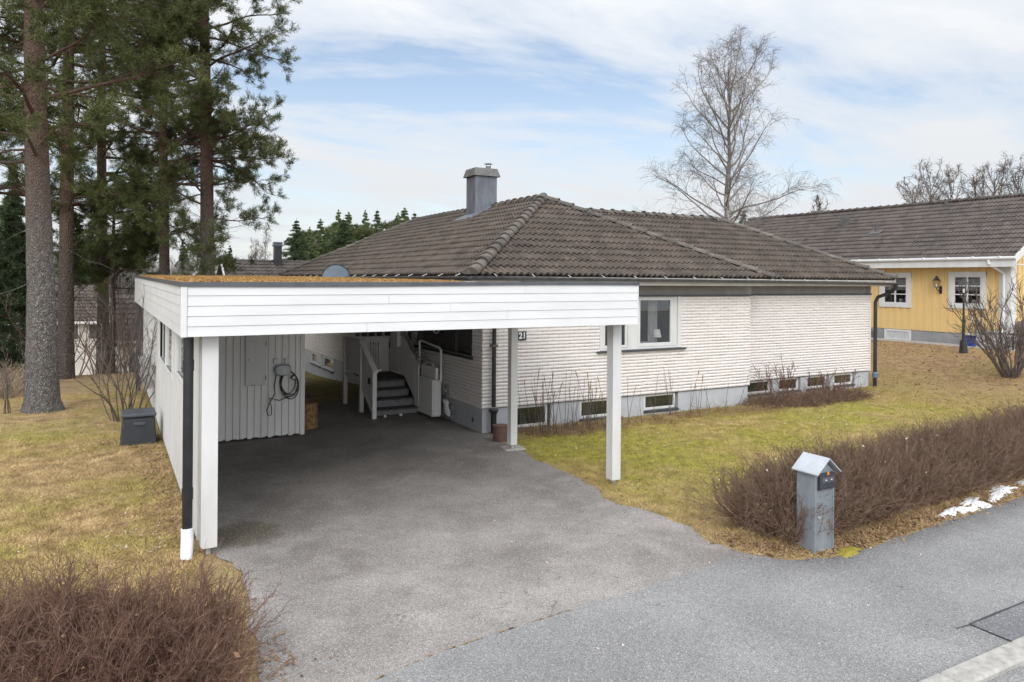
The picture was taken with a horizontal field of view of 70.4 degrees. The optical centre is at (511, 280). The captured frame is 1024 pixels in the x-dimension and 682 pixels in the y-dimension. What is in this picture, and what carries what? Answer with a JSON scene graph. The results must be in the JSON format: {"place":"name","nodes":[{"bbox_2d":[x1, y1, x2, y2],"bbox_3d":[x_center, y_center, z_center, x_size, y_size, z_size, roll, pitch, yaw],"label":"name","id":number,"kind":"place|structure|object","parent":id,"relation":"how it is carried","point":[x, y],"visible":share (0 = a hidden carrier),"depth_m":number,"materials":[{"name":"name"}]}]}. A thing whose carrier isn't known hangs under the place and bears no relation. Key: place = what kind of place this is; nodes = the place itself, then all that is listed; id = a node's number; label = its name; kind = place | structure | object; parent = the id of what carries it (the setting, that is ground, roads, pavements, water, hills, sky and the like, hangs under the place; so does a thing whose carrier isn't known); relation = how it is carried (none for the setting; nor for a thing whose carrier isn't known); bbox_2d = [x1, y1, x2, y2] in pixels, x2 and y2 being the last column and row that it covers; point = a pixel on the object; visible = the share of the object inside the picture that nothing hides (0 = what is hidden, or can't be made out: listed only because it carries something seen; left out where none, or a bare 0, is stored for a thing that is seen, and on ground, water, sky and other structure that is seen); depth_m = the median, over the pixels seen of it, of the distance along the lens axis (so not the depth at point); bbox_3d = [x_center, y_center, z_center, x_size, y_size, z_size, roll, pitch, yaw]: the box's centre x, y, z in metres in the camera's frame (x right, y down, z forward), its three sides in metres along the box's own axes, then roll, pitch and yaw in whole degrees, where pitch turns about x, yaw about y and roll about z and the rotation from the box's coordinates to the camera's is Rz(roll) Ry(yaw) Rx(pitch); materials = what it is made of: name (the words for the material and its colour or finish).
{"place":"outdoors","nodes":[
{"label":"outdoors","id":0,"kind":"place"},
{"bbox_2d":[0,338,1023,681],"bbox_3d":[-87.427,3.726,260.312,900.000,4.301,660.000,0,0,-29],"label":"ground","id":1,"kind":"structure","parent":0,"point":[72,386],"depth_m":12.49,"materials":[{"name":"plant"}]},
{"bbox_2d":[0,342,13,413],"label":"bare shrub","id":2,"kind":"object","parent":1,"relation":"on","point":[6,396],"visible":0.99,"depth_m":15.71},
{"bbox_2d":[0,357,24,398],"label":"dry bracken","id":3,"kind":"object","parent":1,"relation":"on","point":[16,386],"visible":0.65,"depth_m":21.14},
{"bbox_2d":[0,249,25,376],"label":"spruce tree","id":4,"kind":"object","parent":1,"relation":"on","point":[12,347],"visible":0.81,"depth_m":27.25,"materials":[{"name":"plant"}]},
{"bbox_2d":[0,169,25,270],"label":"spruce tree","id":5,"kind":"object","parent":1,"relation":"on","point":[6,198],"visible":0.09,"depth_m":49.63,"materials":[{"name":"plant"}]},
{"bbox_2d":[0,192,57,374],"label":"spruce tree","id":6,"kind":"object","parent":1,"relation":"on","point":[16,268],"visible":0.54,"depth_m":30.66,"materials":[{"name":"plant"}]},
{"bbox_2d":[0,297,83,372],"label":"bare shrub","id":7,"kind":"object","parent":1,"relation":"on","point":[19,325],"visible":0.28,"depth_m":27.49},
{"bbox_2d":[0,0,115,276],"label":"pine tree","id":8,"kind":"object","parent":1,"relation":"on","point":[5,137],"visible":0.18,"depth_m":24.11,"materials":[{"name":"green plant"}]},
{"bbox_2d":[6,284,110,374],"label":"white villa","id":9,"kind":"object","parent":1,"relation":"on","point":[78,364],"visible":0.08,"depth_m":44.10,"materials":[{"name":"paint"}]},
{"bbox_2d":[88,323,96,339],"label":"window","id":10,"kind":"structure","parent":9,"relation":"in","point":[92,325],"depth_m":44.13,"materials":[{"name":"white paint"}]},
{"bbox_2d":[0,293,119,374],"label":"bare shrub","id":11,"kind":"object","parent":1,"relation":"on","point":[87,330],"visible":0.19,"depth_m":28.29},
{"bbox_2d":[22,281,133,362],"bbox_3d":[-19.132,2.050,32.102,4.946,5.684,5.223,0,0,32],"label":"bare shrub","id":12,"kind":"object","parent":1,"relation":"on","point":[88,315],"visible":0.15,"depth_m":33.12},
{"bbox_2d":[56,217,109,328],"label":"spruce tree","id":13,"kind":"object","parent":1,"relation":"on","point":[82,276],"visible":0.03,"depth_m":55.72,"materials":[{"name":"plant"}]},
{"bbox_2d":[0,0,196,378],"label":"pine tree","id":14,"kind":"object","parent":1,"relation":"on","point":[66,297],"visible":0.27,"depth_m":24.38,"materials":[{"name":"green plant"}]},
{"bbox_2d":[0,0,210,413],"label":"pine tree","id":15,"kind":"object","parent":1,"relation":"on","point":[41,380],"visible":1,"depth_m":15.99,"materials":[{"name":"green plant"}]},
{"bbox_2d":[74,277,142,372],"bbox_3d":[-14.413,1.775,28.943,5.262,4.594,2.891,0,0,1],"label":"bare shrub","id":16,"kind":"object","parent":1,"relation":"on","point":[107,327],"visible":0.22,"depth_m":28.88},
{"bbox_2d":[74,290,143,373],"bbox_3d":[-14.860,1.962,26.930,3.325,3.391,3.959,0,0,34],"label":"bare shrub","id":17,"kind":"object","parent":1,"relation":"on","point":[121,360],"visible":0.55,"depth_m":27.38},
{"bbox_2d":[77,293,142,353],"bbox_3d":[-16.501,2.449,33.007,5.193,4.443,7.411,0,0,9],"label":"bare shrub","id":18,"kind":"object","parent":1,"relation":"on","point":[109,322],"visible":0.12,"depth_m":31.39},
{"bbox_2d":[78,272,142,372],"bbox_3d":[-15.352,1.598,27.921,3.274,4.517,4.335,0,0,23],"label":"bare shrub","id":19,"kind":"object","parent":1,"relation":"on","point":[125,362],"visible":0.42,"depth_m":27.74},
{"bbox_2d":[0,1,222,373],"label":"pine tree","id":20,"kind":"object","parent":1,"relation":"on","point":[101,165],"visible":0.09,"depth_m":29.87,"materials":[{"name":"green plant"}]},
{"bbox_2d":[52,177,174,373],"bbox_3d":[-14.583,0.088,26.707,4.866,7.995,4.780,0,0,18],"label":"young pine tree","id":21,"kind":"object","parent":1,"relation":"on","point":[139,246],"visible":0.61,"depth_m":26.15,"materials":[{"name":"green plant"}]},
{"bbox_2d":[110,231,133,292],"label":"spruce tree","id":22,"kind":"object","parent":1,"relation":"on","point":[126,279],"visible":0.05,"depth_m":65.92,"materials":[{"name":"plant"}]},
{"bbox_2d":[43,271,207,421],"bbox_3d":[-7.897,1.366,15.120,2.203,3.143,3.234,0,0,4],"label":"bare shrub","id":23,"kind":"object","parent":1,"relation":"on","point":[130,404],"visible":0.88,"depth_m":15.02,"materials":[{"name":"plant"}]},
{"bbox_2d":[116,293,143,372],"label":"garage house","id":24,"kind":"structure","parent":1,"relation":"on","point":[121,296],"depth_m":36.45,"materials":[{"name":"brown tile"}]},
{"bbox_2d":[53,248,217,293],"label":"wood","id":25,"kind":"object","parent":1,"relation":"on","point":[176,268],"visible":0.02,"depth_m":65.00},
{"bbox_2d":[120,407,156,445],"bbox_3d":[-6.790,2.662,13.196,0.577,0.570,0.655,0,0,-29],"label":"garden bin","id":26,"kind":"object","parent":1,"relation":"on","point":[138,425],"visible":0.99,"depth_m":12.94,"materials":[{"name":"grey plastic"}]},
{"bbox_2d":[80,437,199,557],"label":"leaf litter","id":27,"kind":"object","parent":1,"relation":"on","point":[163,464],"visible":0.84,"depth_m":10.43,"materials":[{"name":"brown plant"}]},
{"bbox_2d":[0,511,297,681],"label":"hedge","id":28,"kind":"object","parent":1,"relation":"on","point":[106,645],"visible":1,"depth_m":5.03,"materials":[{"name":"plant"}]},
{"bbox_2d":[33,569,242,681],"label":"leaf litter","id":29,"kind":"object","parent":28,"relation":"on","point":[236,654],"visible":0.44,"depth_m":4.86,"materials":[{"name":"brown plant"}]},
{"bbox_2d":[46,0,280,274],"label":"pine tree","id":30,"kind":"object","parent":1,"relation":"on","point":[164,260],"visible":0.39,"depth_m":24.53,"materials":[{"name":"green plant"}]},
{"bbox_2d":[171,239,189,274],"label":"spruce tree","id":31,"kind":"object","parent":1,"relation":"on","point":[182,260],"visible":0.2,"depth_m":84.81,"materials":[{"name":"plant"}]},
{"bbox_2d":[86,0,302,275],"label":"pine tree","id":32,"kind":"object","parent":1,"relation":"on","point":[206,227],"visible":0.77,"depth_m":24.14,"materials":[{"name":"green plant"}]},
{"bbox_2d":[242,238,268,259],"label":"bare tree","id":33,"kind":"object","parent":1,"relation":"on","point":[255,258],"visible":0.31,"depth_m":69.94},
{"bbox_2d":[216,242,307,275],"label":"brown roof house","id":34,"kind":"structure","parent":1,"relation":"on","point":[275,265],"depth_m":43.63,"materials":[{"name":"tile"}]},
{"bbox_2d":[256,222,271,259],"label":"bare tree","id":35,"kind":"object","parent":1,"relation":"on","point":[265,243],"visible":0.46,"depth_m":79.76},
{"bbox_2d":[193,601,363,681],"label":"leaf litter","id":36,"kind":"object","parent":1,"relation":"on","point":[276,635],"visible":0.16,"depth_m":5.69,"materials":[{"name":"brown plant"}]},
{"bbox_2d":[282,217,311,260],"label":"spruce tree","id":37,"kind":"object","parent":1,"relation":"on","point":[297,245],"visible":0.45,"depth_m":74.70,"materials":[{"name":"plant"}]},
{"bbox_2d":[299,226,320,260],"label":"spruce tree","id":38,"kind":"object","parent":1,"relation":"on","point":[313,252],"visible":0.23,"depth_m":79.85,"materials":[{"name":"plant"}]},
{"bbox_2d":[297,219,331,257],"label":"spruce tree","id":39,"kind":"object","parent":1,"relation":"on","point":[321,238],"visible":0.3,"depth_m":89.62,"materials":[{"name":"plant"}]},
{"bbox_2d":[322,209,342,253],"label":"spruce tree","id":40,"kind":"object","parent":1,"relation":"on","point":[335,228],"visible":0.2,"depth_m":91.56,"materials":[{"name":"plant"}]},
{"bbox_2d":[325,219,354,251],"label":"spruce tree","id":41,"kind":"object","parent":1,"relation":"on","point":[341,242],"visible":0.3,"depth_m":83.66,"materials":[{"name":"plant"}]},
{"bbox_2d":[320,223,374,253],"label":"young pine tree","id":42,"kind":"object","parent":1,"relation":"on","point":[355,225],"visible":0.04,"depth_m":88.53,"materials":[{"name":"green plant"}]},
{"bbox_2d":[344,212,353,231],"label":"spruce tree","id":43,"kind":"object","parent":1,"relation":"on","point":[349,219],"visible":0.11,"depth_m":99.80,"materials":[{"name":"plant"}]},
{"bbox_2d":[359,209,369,226],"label":"spruce tree","id":44,"kind":"object","parent":1,"relation":"on","point":[365,223],"visible":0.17,"depth_m":95.87,"materials":[{"name":"plant"}]},
{"bbox_2d":[351,226,380,242],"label":"young pine tree","id":45,"kind":"object","parent":1,"relation":"on","point":[366,232],"visible":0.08,"depth_m":84.37,"materials":[{"name":"green plant"}]},
{"bbox_2d":[372,211,382,231],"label":"spruce tree","id":46,"kind":"object","parent":1,"relation":"on","point":[378,224],"visible":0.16,"depth_m":91.80,"materials":[{"name":"plant"}]},
{"bbox_2d":[343,333,418,418],"bbox_3d":[-2.496,2.166,17.057,2.370,1.730,2.370,0,0,-29],"label":"entry stair","id":47,"kind":"object","parent":1,"relation":"on","point":[358,360],"visible":0.97,"depth_m":16.57,"materials":[{"name":"grey paint"}]},
{"bbox_2d":[393,331,453,419],"bbox_3d":[-2.153,1.844,16.518,0.409,2.159,3.066,0,0,-30],"label":"stair lift","id":48,"kind":"object","parent":47,"relation":"attached to","point":[430,384],"visible":0.88,"depth_m":15.74,"materials":[{"name":"metal"}]},
{"bbox_2d":[134,274,639,559],"bbox_3d":[-4.549,1.571,15.658,5.994,3.387,15.418,0,0,-29],"label":"carport","id":49,"kind":"object","parent":1,"relation":"on","point":[219,339],"visible":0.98,"depth_m":9.29,"materials":[{"name":"wood"}]},
{"bbox_2d":[138,353,151,375],"bbox_3d":[-8.504,1.917,16.791,0.145,0.142,3.600,0,0,-29],"label":"ladder","id":50,"kind":"object","parent":49,"relation":"attached to","point":[146,370],"visible":0.64,"depth_m":16.54,"materials":[{"name":"metal"}]},
{"bbox_2d":[139,369,151,390],"bbox_3d":[-8.586,2.277,16.975,0.145,0.142,3.600,0,0,-29],"label":"ladder","id":51,"kind":"object","parent":49,"relation":"attached to","point":[147,383],"visible":0.45,"depth_m":16.26,"materials":[{"name":"metal"}]},
{"bbox_2d":[159,321,172,380],"bbox_3d":[-6.062,1.102,12.767,0.085,0.920,3.340,0,0,-29],"label":"side window","id":52,"kind":"structure","parent":49,"relation":"in","point":[166,333],"depth_m":12.72,"materials":[{"name":"white paint"}]},
{"bbox_2d":[175,333,182,386],"bbox_3d":[-4.556,1.034,10.057,0.085,0.760,1.640,0,0,-29],"label":"side window","id":53,"kind":"structure","parent":49,"relation":"in","point":[178,340],"depth_m":10.52,"materials":[{"name":"white paint"}]},
{"bbox_2d":[266,358,298,415],"bbox_3d":[-4.291,1.995,13.593,0.604,1.057,0.139,0,0,-29],"label":"car charger","id":54,"kind":"object","parent":49,"relation":"attached to","point":[281,370],"visible":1,"depth_m":13.56,"materials":[{"name":"silver plastic"}]},
{"bbox_2d":[380,217,399,229],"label":"young pine tree","id":55,"kind":"object","parent":1,"relation":"on","point":[389,224],"visible":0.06,"depth_m":100.72,"materials":[{"name":"green plant"}]},
{"bbox_2d":[395,207,409,224],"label":"spruce tree","id":56,"kind":"object","parent":1,"relation":"on","point":[404,217],"visible":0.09,"depth_m":95.81,"materials":[{"name":"plant"}]},
{"bbox_2d":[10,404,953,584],"bbox_3d":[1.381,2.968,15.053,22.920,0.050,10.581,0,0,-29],"label":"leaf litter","id":57,"kind":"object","parent":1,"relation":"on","point":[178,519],"visible":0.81,"depth_m":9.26,"materials":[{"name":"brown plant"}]},
{"bbox_2d":[493,424,506,441],"bbox_3d":[-0.213,2.852,13.564,0.310,0.292,0.310,0,0,-29],"label":"bucket","id":58,"kind":"object","parent":1,"relation":"on","point":[499,432],"visible":0.84,"depth_m":13.44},
{"bbox_2d":[517,367,628,440],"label":"dry perennials","id":59,"kind":"object","parent":1,"relation":"on","point":[555,426],"visible":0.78,"depth_m":14.36,"materials":[{"name":"plant"}]},
{"bbox_2d":[278,163,901,432],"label":"white house","id":60,"kind":"structure","parent":1,"relation":"on","point":[723,302],"depth_m":17.25,"materials":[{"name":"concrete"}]},
{"bbox_2d":[310,351,320,367],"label":"window","id":61,"kind":"structure","parent":60,"relation":"in","point":[313,362],"depth_m":25.57,"materials":[{"name":"white paint"}]},
{"bbox_2d":[322,355,333,372],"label":"window","id":62,"kind":"structure","parent":60,"relation":"in","point":[326,368],"depth_m":24.07,"materials":[{"name":"white paint"}]},
{"bbox_2d":[321,264,349,276],"bbox_3d":[-4.895,-0.023,20.181,0.844,0.844,0.062,0,0,-29],"label":"satellite dish","id":63,"kind":"object","parent":60,"relation":"attached to","point":[335,270],"visible":0.49,"depth_m":20.16,"materials":[{"name":"blue metal"}]},
{"bbox_2d":[517,404,549,428],"bbox_3d":[0.320,2.780,14.891,0.920,0.505,0.393,0,0,-29],"label":"basement window","id":64,"kind":"structure","parent":60,"relation":"in","point":[523,420],"depth_m":14.85,"materials":[{"name":"white paint"}]},
{"bbox_2d":[579,398,606,421],"bbox_3d":[1.746,2.766,15.683,0.940,0.455,0.393,0,0,-29],"label":"basement window","id":65,"kind":"structure","parent":60,"relation":"in","point":[585,414],"depth_m":15.53,"materials":[{"name":"white paint"}]},
{"bbox_2d":[596,296,686,353],"bbox_3d":[2.812,0.927,16.219,2.480,1.310,0.480,0,0,-29],"label":"window","id":66,"kind":"structure","parent":60,"relation":"in","point":[631,331],"depth_m":16.44,"materials":[{"name":"white paint"}]},
{"bbox_2d":[643,392,678,413],"bbox_3d":[3.284,2.758,16.537,1.020,0.415,0.393,0,0,-29],"label":"basement window","id":67,"kind":"structure","parent":60,"relation":"in","point":[648,408],"depth_m":16.44,"materials":[{"name":"white paint"}]},
{"bbox_2d":[748,380,771,396],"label":"basement window","id":68,"kind":"structure","parent":60,"relation":"in","point":[759,380],"depth_m":18.74,"materials":[{"name":"white paint"}]},
{"bbox_2d":[833,373,854,386],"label":"basement window","id":69,"kind":"structure","parent":60,"relation":"in","point":[849,383],"depth_m":20.38,"materials":[{"name":"white paint"}]},
{"bbox_2d":[517,401,793,437],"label":"bed mulch","id":70,"kind":"object","parent":1,"relation":"on","point":[721,413],"visible":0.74,"depth_m":15.59,"materials":[{"name":"soil"}]},
{"bbox_2d":[602,367,761,422],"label":"dry perennials","id":71,"kind":"object","parent":1,"relation":"on","point":[677,403],"visible":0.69,"depth_m":16.13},
{"bbox_2d":[626,24,842,242],"bbox_3d":[9.593,-3.583,30.255,8.331,13.366,7.004,0,0,-29],"label":"birch tree","id":72,"kind":"object","parent":1,"relation":"on","point":[729,179],"visible":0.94,"depth_m":29.62,"materials":[{"name":"grey plant"}]},
{"bbox_2d":[752,353,824,400],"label":"bare shrub","id":73,"kind":"object","parent":1,"relation":"on","point":[785,383],"visible":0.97,"depth_m":17.79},
{"bbox_2d":[735,380,877,410],"bbox_3d":[7.556,2.824,18.284,4.934,0.461,2.063,0,0,-29],"label":"dead groundcover","id":74,"kind":"object","parent":1,"relation":"on","point":[819,398],"visible":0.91,"depth_m":18.01,"materials":[{"name":"plant"}]},
{"bbox_2d":[792,452,840,553],"bbox_3d":[3.424,2.507,8.175,0.390,1.080,0.350,0,0,-29],"label":"mailbox","id":75,"kind":"object","parent":1,"relation":"on","point":[816,477],"visible":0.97,"depth_m":8.08,"materials":[{"name":"grey paint"}]},
{"bbox_2d":[816,521,831,552],"bbox_3d":[3.472,2.862,8.083,0.256,0.319,0.008,0,0,-29],"label":"door panel","id":76,"kind":"structure","parent":75,"relation":"in","point":[824,541],"depth_m":8.08,"materials":[{"name":"blue paint"}]},
{"bbox_2d":[817,495,831,523],"bbox_3d":[3.475,2.550,8.083,0.256,0.289,0.008,0,0,-29],"label":"door panel","id":77,"kind":"structure","parent":75,"relation":"in","point":[827,500],"depth_m":8.09,"materials":[{"name":"blue paint"}]},
{"bbox_2d":[809,194,830,212],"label":"bare tree","id":78,"kind":"object","parent":1,"relation":"on","point":[818,205],"visible":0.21,"depth_m":59.80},
{"bbox_2d":[806,367,857,395],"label":"bare shrub","id":79,"kind":"object","parent":1,"relation":"on","point":[829,381],"visible":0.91,"depth_m":18.79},
{"bbox_2d":[836,546,860,557],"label":"moss clump","id":80,"kind":"object","parent":1,"relation":"on","point":[850,551],"visible":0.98,"depth_m":8.03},
{"bbox_2d":[677,393,1023,549],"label":"hedge","id":81,"kind":"object","parent":1,"relation":"on","point":[871,484],"visible":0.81,"depth_m":9.41,"materials":[{"name":"plant"}]},
{"bbox_2d":[702,479,1023,558],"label":"leaf litter","id":82,"kind":"object","parent":1,"relation":"on","point":[881,530],"visible":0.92,"depth_m":8.61,"materials":[{"name":"brown plant"}]},
{"bbox_2d":[743,192,1023,350],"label":"yellow house","id":83,"kind":"structure","parent":1,"relation":"on","point":[916,248],"depth_m":28.61,"materials":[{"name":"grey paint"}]},
{"bbox_2d":[879,273,910,307],"bbox_3d":[15.496,0.392,29.210,0.335,1.380,1.340,0,0,-29],"label":"window","id":84,"kind":"structure","parent":83,"relation":"in","point":[904,278],"depth_m":29.02,"materials":[{"name":"white paint"}]},
{"bbox_2d":[884,329,910,339],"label":"basement window","id":85,"kind":"structure","parent":83,"relation":"in","point":[888,333],"depth_m":29.05,"materials":[{"name":"white paint"}]},
{"bbox_2d":[948,272,986,308],"bbox_3d":[16.856,0.372,26.763,0.335,1.360,1.340,0,0,-29],"label":"window","id":86,"kind":"structure","parent":83,"relation":"in","point":[980,277],"depth_m":26.69,"materials":[{"name":"white paint"}]},
{"bbox_2d":[895,174,926,203],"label":"bare tree","id":87,"kind":"object","parent":1,"relation":"on","point":[905,195],"visible":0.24,"depth_m":58.13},
{"bbox_2d":[821,340,1023,409],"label":"leaf litter","id":88,"kind":"object","parent":1,"relation":"on","point":[942,376],"visible":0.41,"depth_m":21.54,"materials":[{"name":"brown plant"}]},
{"bbox_2d":[902,157,961,202],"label":"bare tree","id":89,"kind":"object","parent":1,"relation":"on","point":[931,196],"visible":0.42,"depth_m":54.92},
{"bbox_2d":[918,163,970,200],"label":"bare tree","id":90,"kind":"object","parent":1,"relation":"on","point":[952,181],"visible":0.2,"depth_m":56.70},
{"bbox_2d":[938,506,979,517],"bbox_3d":[5.800,3.017,9.528,0.950,0.073,0.243,0,0,-29],"label":"snow patch","id":91,"kind":"object","parent":1,"relation":"on","point":[953,510],"visible":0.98,"depth_m":9.49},
{"bbox_2d":[958,278,969,352],"bbox_3d":[15.223,1.213,24.475,0.367,2.564,0.367,0,0,-29],"label":"lamp post","id":92,"kind":"object","parent":1,"relation":"on","point":[963,348],"visible":0.82,"depth_m":24.43,"materials":[{"name":"black metal"}]},
{"bbox_2d":[919,636,1023,681],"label":"kerb","id":93,"kind":"structure","parent":1,"relation":"on","point":[995,662],"depth_m":5.60,"materials":[{"name":"concrete"}]},
{"bbox_2d":[961,497,991,507],"bbox_3d":[6.296,3.021,9.891,0.753,0.073,0.408,0,0,-29],"label":"snow patch","id":94,"kind":"object","parent":1,"relation":"on","point":[974,501],"visible":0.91,"depth_m":9.80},
{"bbox_2d":[957,165,1002,197],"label":"bare tree","id":95,"kind":"object","parent":1,"relation":"on","point":[974,186],"visible":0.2,"depth_m":59.81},
{"bbox_2d":[942,275,1023,378],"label":"bare shrub","id":96,"kind":"object","parent":1,"relation":"on","point":[1010,372],"visible":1,"depth_m":20.42,"materials":[{"name":"plant"}]},
{"bbox_2d":[964,158,1022,196],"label":"bare tree","id":97,"kind":"object","parent":1,"relation":"on","point":[994,180],"visible":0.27,"depth_m":55.00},
{"bbox_2d":[986,485,1020,503],"bbox_3d":[6.927,3.026,10.370,1.401,0.072,0.351,0,0,-43],"label":"snow patch","id":98,"kind":"object","parent":1,"relation":"on","point":[997,493],"visible":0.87,"depth_m":10.33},
{"bbox_2d":[988,150,1023,196],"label":"bare tree","id":99,"kind":"object","parent":1,"relation":"on","point":[1016,186],"visible":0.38,"depth_m":55.86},
{"bbox_2d":[0,0,1023,273],"label":"sky","id":100,"kind":"structure","parent":0,"point":[388,105],"materials":[{"name":"blue"}]},
{"bbox_2d":[157,399,1002,681],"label":"driveway","id":101,"kind":"structure","parent":0,"point":[386,545],"depth_m":8.32,"materials":[{"name":"asphalt"}]},
{"bbox_2d":[304,401,317,428],"bbox_3d":[-4.100,2.721,14.609,0.369,0.513,0.372,0,0,-29],"label":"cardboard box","id":102,"kind":"object","parent":101,"relation":"on","point":[311,414],"visible":0.62,"depth_m":14.47,"materials":[{"name":"brown cardboard"}]},
{"bbox_2d":[370,496,1023,681],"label":"road","id":103,"kind":"structure","parent":0,"point":[789,624],"depth_m":6.35,"materials":[{"name":"asphalt"}]},
{"bbox_2d":[376,609,570,678],"bbox_3d":[-0.446,2.984,5.897,2.426,0.001,0.075,0,0,-37],"label":"seam moss","id":104,"kind":"object","parent":103,"relation":"on","point":[478,638],"visible":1,"depth_m":6.03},
{"bbox_2d":[956,601,1023,640],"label":"asphalt joint","id":105,"kind":"object","parent":103,"relation":"on","point":[991,615],"visible":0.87,"depth_m":6.50,"materials":[{"name":"asphalt"}]},
{"bbox_2d":[973,603,1023,640],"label":"asphalt patch","id":106,"kind":"object","parent":103,"relation":"on","point":[1008,624],"visible":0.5,"depth_m":6.39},
{"bbox_2d":[976,330,1004,348],"bbox_3d":[16.857,2.092,25.587,0.710,0.600,0.710,0,0,-29],"label":"stone chest","id":107,"kind":"object","parent":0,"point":[989,336],"visible":0.17,"depth_m":25.45,"materials":[{"name":"grey stone"}]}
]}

